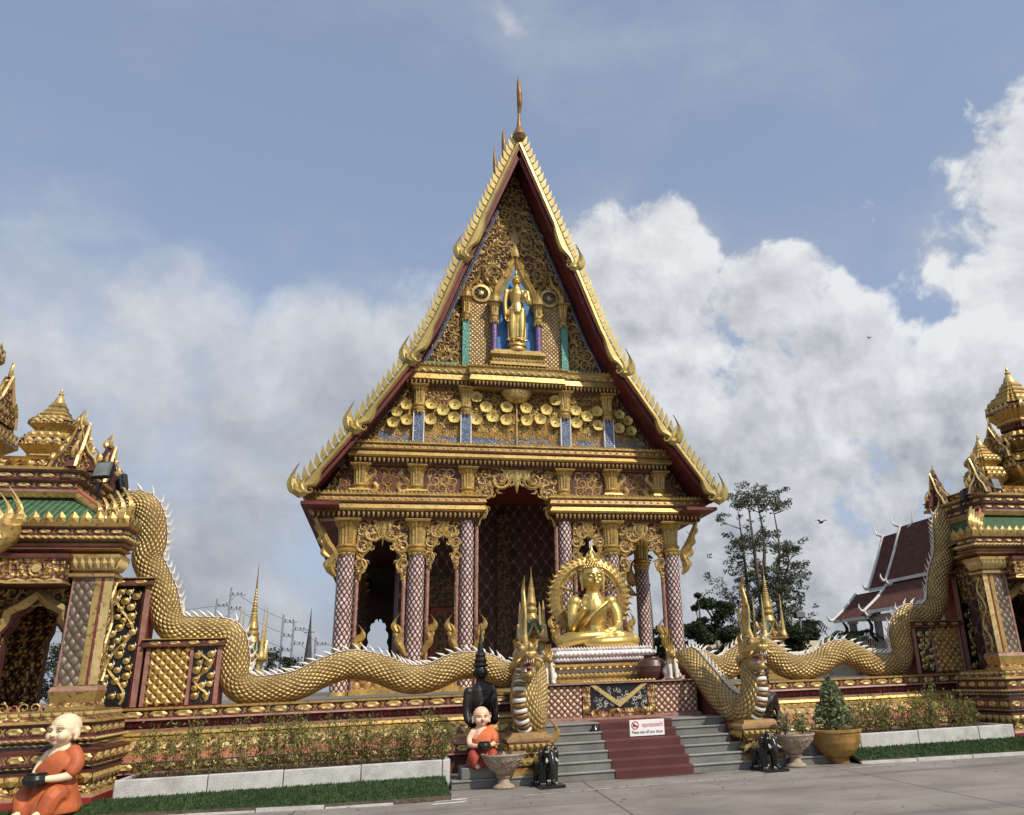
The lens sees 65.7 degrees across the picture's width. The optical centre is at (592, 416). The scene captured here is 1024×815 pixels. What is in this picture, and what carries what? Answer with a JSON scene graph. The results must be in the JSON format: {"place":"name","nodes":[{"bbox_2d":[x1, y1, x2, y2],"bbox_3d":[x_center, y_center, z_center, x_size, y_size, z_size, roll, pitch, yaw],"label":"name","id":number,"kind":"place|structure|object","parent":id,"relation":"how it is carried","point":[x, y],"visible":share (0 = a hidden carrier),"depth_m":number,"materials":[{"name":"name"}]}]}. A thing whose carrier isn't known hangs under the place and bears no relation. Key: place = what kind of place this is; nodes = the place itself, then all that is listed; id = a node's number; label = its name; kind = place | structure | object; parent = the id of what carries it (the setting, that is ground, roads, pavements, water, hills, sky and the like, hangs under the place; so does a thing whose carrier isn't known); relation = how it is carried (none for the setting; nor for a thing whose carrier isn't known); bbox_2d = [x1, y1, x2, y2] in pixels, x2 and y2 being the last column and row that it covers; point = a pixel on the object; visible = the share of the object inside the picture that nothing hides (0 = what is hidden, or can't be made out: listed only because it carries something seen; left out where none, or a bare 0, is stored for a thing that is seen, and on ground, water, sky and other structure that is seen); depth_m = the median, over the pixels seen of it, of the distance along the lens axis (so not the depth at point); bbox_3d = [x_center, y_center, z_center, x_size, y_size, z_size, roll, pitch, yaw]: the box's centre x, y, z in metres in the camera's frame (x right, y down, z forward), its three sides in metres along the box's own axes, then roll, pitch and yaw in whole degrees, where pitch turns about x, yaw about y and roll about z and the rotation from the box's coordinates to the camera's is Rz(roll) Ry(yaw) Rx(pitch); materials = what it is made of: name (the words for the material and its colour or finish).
{"place":"outdoors","nodes":[
{"label":"outdoors","id":0,"kind":"place"},
{"bbox_2d":[0,0,1023,702],"label":"sky","id":1,"kind":"structure","parent":0,"point":[224,223],"materials":[{"name":"blue"}]},
{"bbox_2d":[39,691,1023,814],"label":"ground","id":2,"kind":"structure","parent":0,"point":[981,786],"depth_m":11.72,"materials":[{"name":"concrete"}]},
{"bbox_2d":[40,642,60,704],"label":"dense tree","id":3,"kind":"object","parent":2,"relation":"on","point":[44,693],"visible":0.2,"depth_m":70.97,"materials":[{"name":"green plant"}]},
{"bbox_2d":[0,343,142,811],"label":"gate tower","id":4,"kind":"structure","parent":2,"relation":"on","point":[68,541],"depth_m":13.50,"materials":[{"name":"gold metal"}]},
{"bbox_2d":[0,589,69,712],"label":"window frame","id":5,"kind":"structure","parent":4,"relation":"in","point":[48,600],"depth_m":13.31,"materials":[{"name":"gold metal"}]},
{"bbox_2d":[89,461,115,493],"bbox_3d":[-9.188,1.157,14.746,0.386,0.640,0.141,-4,-30,5],"label":"floodlight","id":6,"kind":"object","parent":4,"relation":"attached to","point":[103,470],"visible":1,"depth_m":14.74,"materials":[{"name":"black metal"}]},
{"bbox_2d":[115,474,128,503],"bbox_3d":[-8.889,1.427,14.897,0.386,0.640,0.141,-20,-13,42],"label":"floodlight","id":7,"kind":"object","parent":4,"relation":"attached to","point":[121,480],"visible":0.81,"depth_m":14.83,"materials":[{"name":"black metal"}]},
{"bbox_2d":[0,774,451,814],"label":"grass","id":8,"kind":"structure","parent":2,"relation":"on","point":[412,789],"depth_m":12.27,"materials":[{"name":"plant"}]},
{"bbox_2d":[11,713,84,814],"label":"monk statue","id":9,"kind":"object","parent":8,"relation":"on","point":[61,762],"visible":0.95,"depth_m":11.81,"materials":[{"name":"paint"}]},
{"bbox_2d":[21,772,48,787],"bbox_3d":[-8.204,5.365,11.604,0.346,0.196,0.346,3,-19,-14],"label":"alms bowl","id":10,"kind":"object","parent":9,"relation":"attached to","point":[32,780],"visible":1,"depth_m":11.50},
{"bbox_2d":[227,587,245,622],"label":"utility pole","id":11,"kind":"object","parent":2,"relation":"on","point":[231,594],"visible":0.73,"depth_m":85.82,"materials":[{"name":"concrete"}]},
{"bbox_2d":[56,595,321,656],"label":"utility wires","id":12,"kind":"object","parent":11,"relation":"attached to","point":[259,622],"visible":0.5,"depth_m":86.17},
{"bbox_2d":[251,647,279,674],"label":"dense tree","id":13,"kind":"object","parent":2,"relation":"on","point":[272,659],"visible":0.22,"depth_m":85.12,"materials":[{"name":"green plant"}]},
{"bbox_2d":[112,756,449,798],"bbox_3d":[-5.171,6.291,13.633,5.260,0.449,1.326,3,-19,-14],"label":"planter","id":14,"kind":"object","parent":2,"relation":"on","point":[133,785],"visible":0.55,"depth_m":13.10,"materials":[{"name":"concrete"}]},
{"bbox_2d":[125,720,168,777],"bbox_3d":[-7.528,5.645,13.321,0.617,0.970,0.558,3,-19,-14],"label":"shrub","id":15,"kind":"object","parent":14,"relation":"in","point":[145,770],"visible":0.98,"depth_m":13.28,"materials":[{"name":"green plant"}]},
{"bbox_2d":[154,720,185,776],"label":"shrub","id":16,"kind":"object","parent":14,"relation":"on","point":[173,751],"visible":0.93,"depth_m":13.25,"materials":[{"name":"green plant"}]},
{"bbox_2d":[176,694,213,775],"bbox_3d":[-6.745,5.409,13.365,0.500,1.313,0.486,8,-21,-28],"label":"shrub","id":17,"kind":"object","parent":14,"relation":"on","point":[193,770],"visible":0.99,"depth_m":13.29,"materials":[{"name":"green plant"}]},
{"bbox_2d":[200,721,234,773],"bbox_3d":[-6.469,5.693,13.479,0.596,0.881,0.495,-13,-21,29],"label":"shrub","id":18,"kind":"object","parent":14,"relation":"on","point":[211,762],"visible":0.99,"depth_m":13.47,"materials":[{"name":"green plant"}]},
{"bbox_2d":[223,709,256,772],"bbox_3d":[-6.001,5.572,13.490,0.506,1.100,0.575,3,-19,-14],"label":"shrub","id":19,"kind":"object","parent":14,"relation":"in","point":[241,752],"visible":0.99,"depth_m":13.42,"materials":[{"name":"green plant"}]},
{"bbox_2d":[250,704,287,770],"bbox_3d":[-5.648,5.587,13.714,0.569,1.117,0.463,3,-19,-14],"label":"shrub","id":20,"kind":"object","parent":14,"relation":"on","point":[261,755],"visible":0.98,"depth_m":13.70,"materials":[{"name":"green plant"}]},
{"bbox_2d":[265,710,304,769],"bbox_3d":[-5.399,5.672,13.815,0.649,1.020,0.613,3,-19,-14],"label":"shrub","id":21,"kind":"object","parent":14,"relation":"on","point":[275,747],"visible":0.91,"depth_m":13.73,"materials":[{"name":"green plant"}]},
{"bbox_2d":[281,701,315,768],"bbox_3d":[-5.106,5.558,13.758,0.479,1.153,0.482,-15,-22,33],"label":"shrub","id":22,"kind":"object","parent":14,"relation":"on","point":[301,753],"visible":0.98,"depth_m":13.69,"materials":[{"name":"green plant"}]},
{"bbox_2d":[299,720,334,767],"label":"shrub","id":23,"kind":"object","parent":14,"relation":"on","point":[315,755],"visible":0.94,"depth_m":13.68,"materials":[{"name":"green plant"}]},
{"bbox_2d":[319,705,347,766],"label":"shrub","id":24,"kind":"object","parent":14,"relation":"on","point":[330,751],"visible":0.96,"depth_m":14.03,"materials":[{"name":"green plant"}]},
{"bbox_2d":[334,707,363,764],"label":"shrub","id":25,"kind":"object","parent":14,"relation":"on","point":[347,747],"visible":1,"depth_m":14.06,"materials":[{"name":"green plant"}]},
{"bbox_2d":[348,708,378,763],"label":"shrub","id":26,"kind":"object","parent":14,"relation":"on","point":[364,754],"visible":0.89,"depth_m":14.18,"materials":[{"name":"green plant"}]},
{"bbox_2d":[366,713,398,763],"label":"shrub","id":27,"kind":"object","parent":14,"relation":"in","point":[381,749],"visible":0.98,"depth_m":14.05,"materials":[{"name":"green plant"}]},
{"bbox_2d":[385,717,416,761],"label":"shrub","id":28,"kind":"object","parent":14,"relation":"in","point":[399,758],"visible":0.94,"depth_m":14.16,"materials":[{"name":"green plant"}]},
{"bbox_2d":[394,718,422,761],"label":"shrub","id":29,"kind":"object","parent":14,"relation":"on","point":[408,750],"visible":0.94,"depth_m":14.21,"materials":[{"name":"green plant"}]},
{"bbox_2d":[415,703,440,760],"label":"shrub","id":30,"kind":"object","parent":14,"relation":"on","point":[427,741],"visible":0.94,"depth_m":14.39,"materials":[{"name":"green plant"}]},
{"bbox_2d":[430,718,457,759],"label":"shrub","id":31,"kind":"object","parent":14,"relation":"on","point":[443,743],"visible":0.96,"depth_m":14.29,"materials":[{"name":"green plant"}]},
{"bbox_2d":[278,614,297,672],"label":"utility pole","id":32,"kind":"object","parent":2,"relation":"on","point":[281,642],"visible":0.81,"depth_m":85.98,"materials":[{"name":"concrete"}]},
{"bbox_2d":[278,657,300,672],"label":"dense tree","id":33,"kind":"object","parent":2,"relation":"on","point":[287,661],"visible":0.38,"depth_m":83.04,"materials":[{"name":"green plant"}]},
{"bbox_2d":[289,622,307,667],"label":"utility pole","id":34,"kind":"object","parent":2,"relation":"on","point":[293,642],"visible":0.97,"depth_m":84.33,"materials":[{"name":"concrete"}]},
{"bbox_2d":[301,608,313,666],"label":"distant spire","id":35,"kind":"structure","parent":2,"relation":"on","point":[308,648],"depth_m":86.17,"materials":[{"name":"paint"}]},
{"bbox_2d":[101,577,515,786],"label":"terrace wall","id":36,"kind":"structure","parent":2,"relation":"on","point":[149,680],"depth_m":15.46,"materials":[{"name":"stone"}]},
{"bbox_2d":[228,567,267,700],"bbox_3d":[-10.411,6.552,24.148,0.938,4.100,0.938,3,-19,-14],"label":"spired shrine","id":37,"kind":"object","parent":36,"relation":"on","point":[261,653],"visible":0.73,"depth_m":24.01,"materials":[{"name":"gold metal"}]},
{"bbox_2d":[109,482,560,776],"bbox_3d":[-5.327,3.819,15.175,9.197,5.860,3.843,3,-19,-14],"label":"naga balustrade","id":38,"kind":"object","parent":36,"relation":"on","point":[523,674],"visible":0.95,"depth_m":15.99,"materials":[{"name":"gold stone"}]},
{"bbox_2d":[314,637,329,658],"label":"utility pole","id":39,"kind":"object","parent":2,"relation":"on","point":[315,645],"visible":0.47,"depth_m":88.35,"materials":[{"name":"concrete"}]},
{"bbox_2d":[481,751,525,789],"bbox_3d":[-1.515,6.054,13.465,0.774,0.549,0.774,3,-19,-14],"label":"urn planter","id":40,"kind":"object","parent":2,"relation":"on","point":[504,765],"visible":0.99,"depth_m":13.29,"materials":[{"name":"stone"}]},
{"bbox_2d":[286,76,731,696],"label":"temple","id":41,"kind":"structure","parent":2,"relation":"on","point":[462,478],"depth_m":31.97,"materials":[{"name":"gold metal"}]},
{"bbox_2d":[429,607,458,685],"bbox_3d":[-6.254,9.958,33.821,1.420,3.410,0.157,3,-19,-14],"label":"door","id":42,"kind":"structure","parent":41,"relation":"in","point":[440,641],"depth_m":33.91,"materials":[{"name":"wood"}]},
{"bbox_2d":[503,271,530,350],"bbox_3d":[-3.167,-4.448,33.173,1.185,3.800,0.664,-3,-18,1],"label":"standing buddha","id":43,"kind":"object","parent":41,"relation":"in","point":[515,314],"visible":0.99,"depth_m":32.91,"materials":[{"name":"gold metal"}]},
{"bbox_2d":[536,606,560,648],"bbox_3d":[-1.701,10.159,34.971,1.820,3.410,0.157,3,-19,-14],"label":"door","id":44,"kind":"structure","parent":41,"relation":"in","point":[547,615],"depth_m":35.11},
{"bbox_2d":[516,572,548,655],"bbox_3d":[-1.536,5.335,19.964,0.748,3.050,0.748,3,-19,-14],"label":"spired shrine","id":45,"kind":"object","parent":2,"relation":"on","point":[536,629],"visible":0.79,"depth_m":19.86,"materials":[{"name":"gold metal"}]},
{"bbox_2d":[531,745,565,789],"bbox_3d":[-0.775,5.987,13.532,0.420,0.663,0.864,4,-19,-18],"label":"elephant statue","id":46,"kind":"object","parent":2,"relation":"on","point":[545,762],"visible":1,"depth_m":13.38,"materials":[{"name":"black stone"}]},
{"bbox_2d":[175,751,1023,814],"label":"kerb","id":47,"kind":"structure","parent":2,"relation":"on","point":[289,808],"depth_m":11.96,"materials":[{"name":"concrete"}]},
{"bbox_2d":[450,675,829,790],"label":"staircase","id":48,"kind":"structure","parent":2,"relation":"on","point":[705,741],"depth_m":14.79,"materials":[{"name":"stone"}]},
{"bbox_2d":[458,764,496,779],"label":"stone block","id":49,"kind":"structure","parent":48,"relation":"on","point":[465,772],"depth_m":13.52,"materials":[{"name":"stone"}]},
{"bbox_2d":[466,706,497,769],"bbox_3d":[-1.933,5.654,13.879,0.564,1.019,0.682,3,-19,-14],"label":"monk statue","id":50,"kind":"object","parent":49,"relation":"on","point":[479,732],"visible":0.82,"depth_m":13.82,"materials":[{"name":"orange paint"}]},
{"bbox_2d":[477,741,490,749],"bbox_3d":[-1.874,5.705,13.639,0.242,0.137,0.242,3,-19,-14],"label":"alms bowl","id":51,"kind":"object","parent":50,"relation":"attached to","point":[483,745],"visible":1,"depth_m":13.56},
{"bbox_2d":[462,626,497,748],"bbox_3d":[-2.154,5.494,15.215,0.602,2.821,0.594,-8,-19,17],"label":"dark statue","id":52,"kind":"object","parent":48,"relation":"on","point":[480,692],"visible":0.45,"depth_m":15.19,"materials":[{"name":"black metal"}]},
{"bbox_2d":[547,678,701,722],"bbox_3d":[0.518,6.023,16.822,3.480,0.775,1.140,3,-19,-14],"label":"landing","id":53,"kind":"object","parent":48,"relation":"on","point":[606,700],"visible":1,"depth_m":16.34,"materials":[{"name":"tile"}]},
{"bbox_2d":[543,644,556,683],"bbox_3d":[-0.932,5.208,16.536,0.364,0.806,0.596,3,-19,-14],"label":"guardian statue","id":54,"kind":"object","parent":53,"relation":"on","point":[550,665],"visible":0.74,"depth_m":16.38,"materials":[{"name":"white stone"}]},
{"bbox_2d":[541,644,656,683],"bbox_3d":[0.085,5.878,18.440,2.420,0.900,2.030,3,-19,-14],"label":"statue pedestal","id":55,"kind":"object","parent":53,"relation":"on","point":[581,664],"visible":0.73,"depth_m":17.58,"materials":[{"name":"gold metal"}]},
{"bbox_2d":[545,543,639,648],"bbox_3d":[0.067,4.301,18.868,2.228,2.699,1.247,3,-19,-14],"label":"buddha statue","id":56,"kind":"object","parent":55,"relation":"on","point":[582,623],"visible":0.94,"depth_m":18.87,"materials":[{"name":"gold metal"}]},
{"bbox_2d":[636,655,664,679],"bbox_3d":[1.311,5.550,17.404,0.680,0.522,0.680,3,-19,-14],"label":"jar","id":57,"kind":"object","parent":53,"relation":"on","point":[650,667],"visible":0.9,"depth_m":17.15,"materials":[{"name":"ceramic"}]},
{"bbox_2d":[662,629,679,679],"bbox_3d":[1.698,5.210,17.239,0.364,1.046,0.596,3,-19,-14],"label":"guardian statue","id":58,"kind":"object","parent":53,"relation":"on","point":[670,669],"visible":1,"depth_m":17.04,"materials":[{"name":"white stone"}]},
{"bbox_2d":[589,717,698,778],"bbox_3d":[1.032,6.317,15.126,1.730,0.901,2.000,3,-19,-14],"label":"carpet","id":59,"kind":"object","parent":48,"relation":"on","point":[633,757],"visible":0.91,"depth_m":14.65,"materials":[{"name":"carpet"}]},
{"bbox_2d":[629,719,664,736],"bbox_3d":[1.055,6.002,15.193,0.700,0.290,0.026,3,-19,-14],"label":"notice sign","id":60,"kind":"object","parent":48,"relation":"attached to","point":[646,727],"visible":1,"depth_m":15.18,"materials":[{"name":"plastic"}]},
{"bbox_2d":[762,668,779,750],"bbox_3d":[3.683,6.038,16.607,0.468,2.212,0.465,-14,-22,32],"label":"dark statue","id":61,"kind":"object","parent":48,"relation":"on","point":[772,701],"visible":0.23,"depth_m":16.54,"materials":[{"name":"stone"}]},
{"bbox_2d":[653,625,665,660],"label":"tree","id":62,"kind":"object","parent":2,"relation":"on","point":[660,652],"visible":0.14,"depth_m":55.08,"materials":[{"name":"green plant"}]},
{"bbox_2d":[432,758,963,804],"bbox_3d":[4.645,6.367,14.273,14.988,0.001,0.408,4,-19,-17],"label":"road marking","id":63,"kind":"object","parent":2,"relation":"on","point":[628,786],"visible":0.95,"depth_m":12.73,"materials":[{"name":"white paint"}]},
{"bbox_2d":[690,592,708,624],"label":"dense tree","id":64,"kind":"object","parent":2,"relation":"on","point":[695,608],"visible":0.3,"depth_m":61.09,"materials":[{"name":"green plant"}]},
{"bbox_2d":[684,620,715,648],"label":"tree","id":65,"kind":"object","parent":2,"relation":"on","point":[697,631],"visible":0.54,"depth_m":55.93,"materials":[{"name":"green plant"}]},
{"bbox_2d":[695,596,735,641],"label":"dense tree","id":66,"kind":"object","parent":2,"relation":"on","point":[725,608],"visible":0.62,"depth_m":61.65,"materials":[{"name":"green plant"}]},
{"bbox_2d":[713,624,740,678],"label":"tree","id":67,"kind":"object","parent":2,"relation":"on","point":[729,633],"visible":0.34,"depth_m":56.18,"materials":[{"name":"green plant"}]},
{"bbox_2d":[701,481,821,640],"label":"sparse tree","id":68,"kind":"object","parent":2,"relation":"on","point":[780,586],"visible":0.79,"depth_m":64.60,"materials":[{"name":"green plant"}]},
{"bbox_2d":[749,731,789,772],"bbox_3d":[3.211,6.156,14.518,0.448,0.663,0.867,3,-19,-14],"label":"elephant statue","id":69,"kind":"object","parent":2,"relation":"on","point":[764,746],"visible":1,"depth_m":14.38,"materials":[{"name":"black stone"}]},
{"bbox_2d":[690,636,887,678],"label":"boundary wall","id":70,"kind":"structure","parent":2,"relation":"on","point":[842,670],"depth_m":59.34,"materials":[{"name":"concrete"}]},
{"bbox_2d":[775,732,814,767],"bbox_3d":[3.807,6.281,14.835,0.817,0.580,0.817,3,-19,-14],"label":"urn planter","id":71,"kind":"object","parent":2,"relation":"on","point":[794,745],"visible":0.88,"depth_m":14.65,"materials":[{"name":"stone"}]},
{"bbox_2d":[776,713,792,734],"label":"potted plant","id":72,"kind":"object","parent":71,"relation":"on","point":[787,727],"visible":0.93,"depth_m":14.93,"materials":[{"name":"green plant"}]},
{"bbox_2d":[791,714,810,733],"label":"potted plant","id":73,"kind":"object","parent":71,"relation":"in","point":[801,724],"visible":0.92,"depth_m":14.97,"materials":[{"name":"green plant"}]},
{"bbox_2d":[784,622,813,653],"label":"tree","id":74,"kind":"object","parent":2,"relation":"on","point":[796,639],"visible":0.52,"depth_m":57.79,"materials":[{"name":"green plant"}]},
{"bbox_2d":[793,597,804,649],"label":"lamp pole","id":75,"kind":"object","parent":2,"relation":"on","point":[799,614],"visible":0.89,"depth_m":58.56,"materials":[{"name":"metal"}]},
{"bbox_2d":[792,619,829,634],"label":"palm tree","id":76,"kind":"object","parent":2,"relation":"on","point":[807,622],"visible":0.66,"depth_m":62.32,"materials":[{"name":"green plant"}]},
{"bbox_2d":[805,626,819,640],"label":"tree","id":77,"kind":"object","parent":2,"relation":"on","point":[815,636],"visible":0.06,"depth_m":61.41,"materials":[{"name":"green plant"}]},
{"bbox_2d":[809,727,861,763],"bbox_3d":[4.721,6.354,15.207,1.000,0.606,1.000,3,-19,-14],"label":"flower pot","id":78,"kind":"object","parent":2,"relation":"on","point":[841,746],"visible":0.94,"depth_m":14.90,"materials":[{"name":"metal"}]},
{"bbox_2d":[811,673,855,729],"bbox_3d":[4.692,5.643,15.468,0.756,1.131,0.792,-13,-21,30],"label":"bush","id":79,"kind":"object","parent":78,"relation":"in","point":[831,709],"visible":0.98,"depth_m":15.34,"materials":[{"name":"green plant"}]},
{"bbox_2d":[726,572,983,731],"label":"terrace wall","id":80,"kind":"structure","parent":2,"relation":"on","point":[945,652],"depth_m":19.17,"materials":[{"name":"stone"}]},
{"bbox_2d":[752,562,788,678],"bbox_3d":[5.391,6.160,24.154,0.862,3.600,0.862,3,-19,-14],"label":"spired shrine","id":81,"kind":"object","parent":80,"relation":"on","point":[769,624],"visible":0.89,"depth_m":23.86,"materials":[{"name":"gold metal"}]},
{"bbox_2d":[676,501,954,759],"bbox_3d":[6.332,4.355,18.114,8.754,5.814,3.843,3,-19,-14],"label":"naga balustrade","id":82,"kind":"object","parent":80,"relation":"on","point":[749,656],"visible":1,"depth_m":18.66,"materials":[{"name":"gold stone"}]},
{"bbox_2d":[780,722,1014,758],"bbox_3d":[6.404,6.803,16.559,4.800,0.447,1.325,3,-19,-14],"label":"planter","id":83,"kind":"object","parent":2,"relation":"on","point":[898,736],"visible":0.38,"depth_m":16.12,"materials":[{"name":"concrete"}]},
{"bbox_2d":[845,701,863,731],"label":"shrub","id":84,"kind":"object","parent":83,"relation":"on","point":[856,715],"visible":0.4,"depth_m":16.39,"materials":[{"name":"green plant"}]},
{"bbox_2d":[850,693,875,731],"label":"shrub","id":85,"kind":"object","parent":83,"relation":"on","point":[867,720],"visible":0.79,"depth_m":16.63,"materials":[{"name":"green plant"}]},
{"bbox_2d":[866,697,890,732],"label":"shrub","id":86,"kind":"object","parent":83,"relation":"on","point":[880,726],"visible":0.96,"depth_m":16.51,"materials":[{"name":"green plant"}]},
{"bbox_2d":[871,691,897,731],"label":"shrub","id":87,"kind":"object","parent":83,"relation":"on","point":[889,711],"visible":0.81,"depth_m":16.70,"materials":[{"name":"green plant"}]},
{"bbox_2d":[892,699,915,730],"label":"shrub","id":88,"kind":"object","parent":83,"relation":"on","point":[904,721],"visible":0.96,"depth_m":16.64,"materials":[{"name":"green plant"}]},
{"bbox_2d":[903,690,927,729],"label":"shrub","id":89,"kind":"object","parent":83,"relation":"on","point":[916,720],"visible":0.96,"depth_m":16.66,"materials":[{"name":"green plant"}]},
{"bbox_2d":[907,690,939,728],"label":"shrub","id":90,"kind":"object","parent":83,"relation":"on","point":[931,724],"visible":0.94,"depth_m":16.73,"materials":[{"name":"green plant"}]},
{"bbox_2d":[920,678,949,727],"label":"shrub","id":91,"kind":"object","parent":83,"relation":"in","point":[941,705],"visible":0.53,"depth_m":17.01,"materials":[{"name":"green plant"}]},
{"bbox_2d":[939,687,964,726],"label":"shrub","id":92,"kind":"object","parent":83,"relation":"on","point":[955,717],"visible":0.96,"depth_m":17.01,"materials":[{"name":"green plant"}]},
{"bbox_2d":[943,690,975,726],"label":"shrub","id":93,"kind":"object","parent":83,"relation":"on","point":[961,718],"visible":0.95,"depth_m":17.01,"materials":[{"name":"green plant"}]},
{"bbox_2d":[961,692,980,725],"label":"shrub","id":94,"kind":"object","parent":83,"relation":"on","point":[975,716],"visible":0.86,"depth_m":17.10,"materials":[{"name":"green plant"}]},
{"bbox_2d":[851,735,1023,761],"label":"grass","id":95,"kind":"structure","parent":2,"relation":"on","point":[964,747],"depth_m":15.45,"materials":[{"name":"plant"}]},
{"bbox_2d":[627,547,655,654],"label":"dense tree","id":96,"kind":"object","parent":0,"point":[650,560],"visible":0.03,"depth_m":56.01,"materials":[{"name":"green plant"}]},
{"bbox_2d":[825,629,883,675],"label":"palm tree","id":97,"kind":"object","parent":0,"point":[857,634],"visible":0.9,"depth_m":55.46,"materials":[{"name":"green plant"}]},
{"bbox_2d":[827,508,944,675],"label":"pavilion","id":98,"kind":"structure","parent":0,"point":[897,575],"depth_m":56.00,"materials":[{"name":"tile"}]},
{"bbox_2d":[923,366,1023,736],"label":"gate tower","id":99,"kind":"structure","parent":0,"point":[987,535],"depth_m":18.84,"materials":[{"name":"gold metal"}]},
{"bbox_2d":[959,488,968,513],"bbox_3d":[9.641,2.206,20.417,0.141,0.640,0.386,8,-17,8],"label":"floodlight","id":100,"kind":"object","parent":99,"relation":"attached to","point":[963,498],"visible":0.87,"depth_m":20.34,"materials":[{"name":"black metal"}]},
{"bbox_2d":[989,478,1002,492],"bbox_3d":[10.418,1.901,20.288,0.386,0.640,0.141,8,-33,-28],"label":"floodlight","id":101,"kind":"object","parent":99,"relation":"attached to","point":[995,483],"visible":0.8,"depth_m":20.31,"materials":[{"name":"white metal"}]},
{"bbox_2d":[1007,581,1023,602],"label":"window frame","id":102,"kind":"structure","parent":99,"relation":"in","point":[1019,585],"depth_m":18.58,"materials":[{"name":"gold metal"}]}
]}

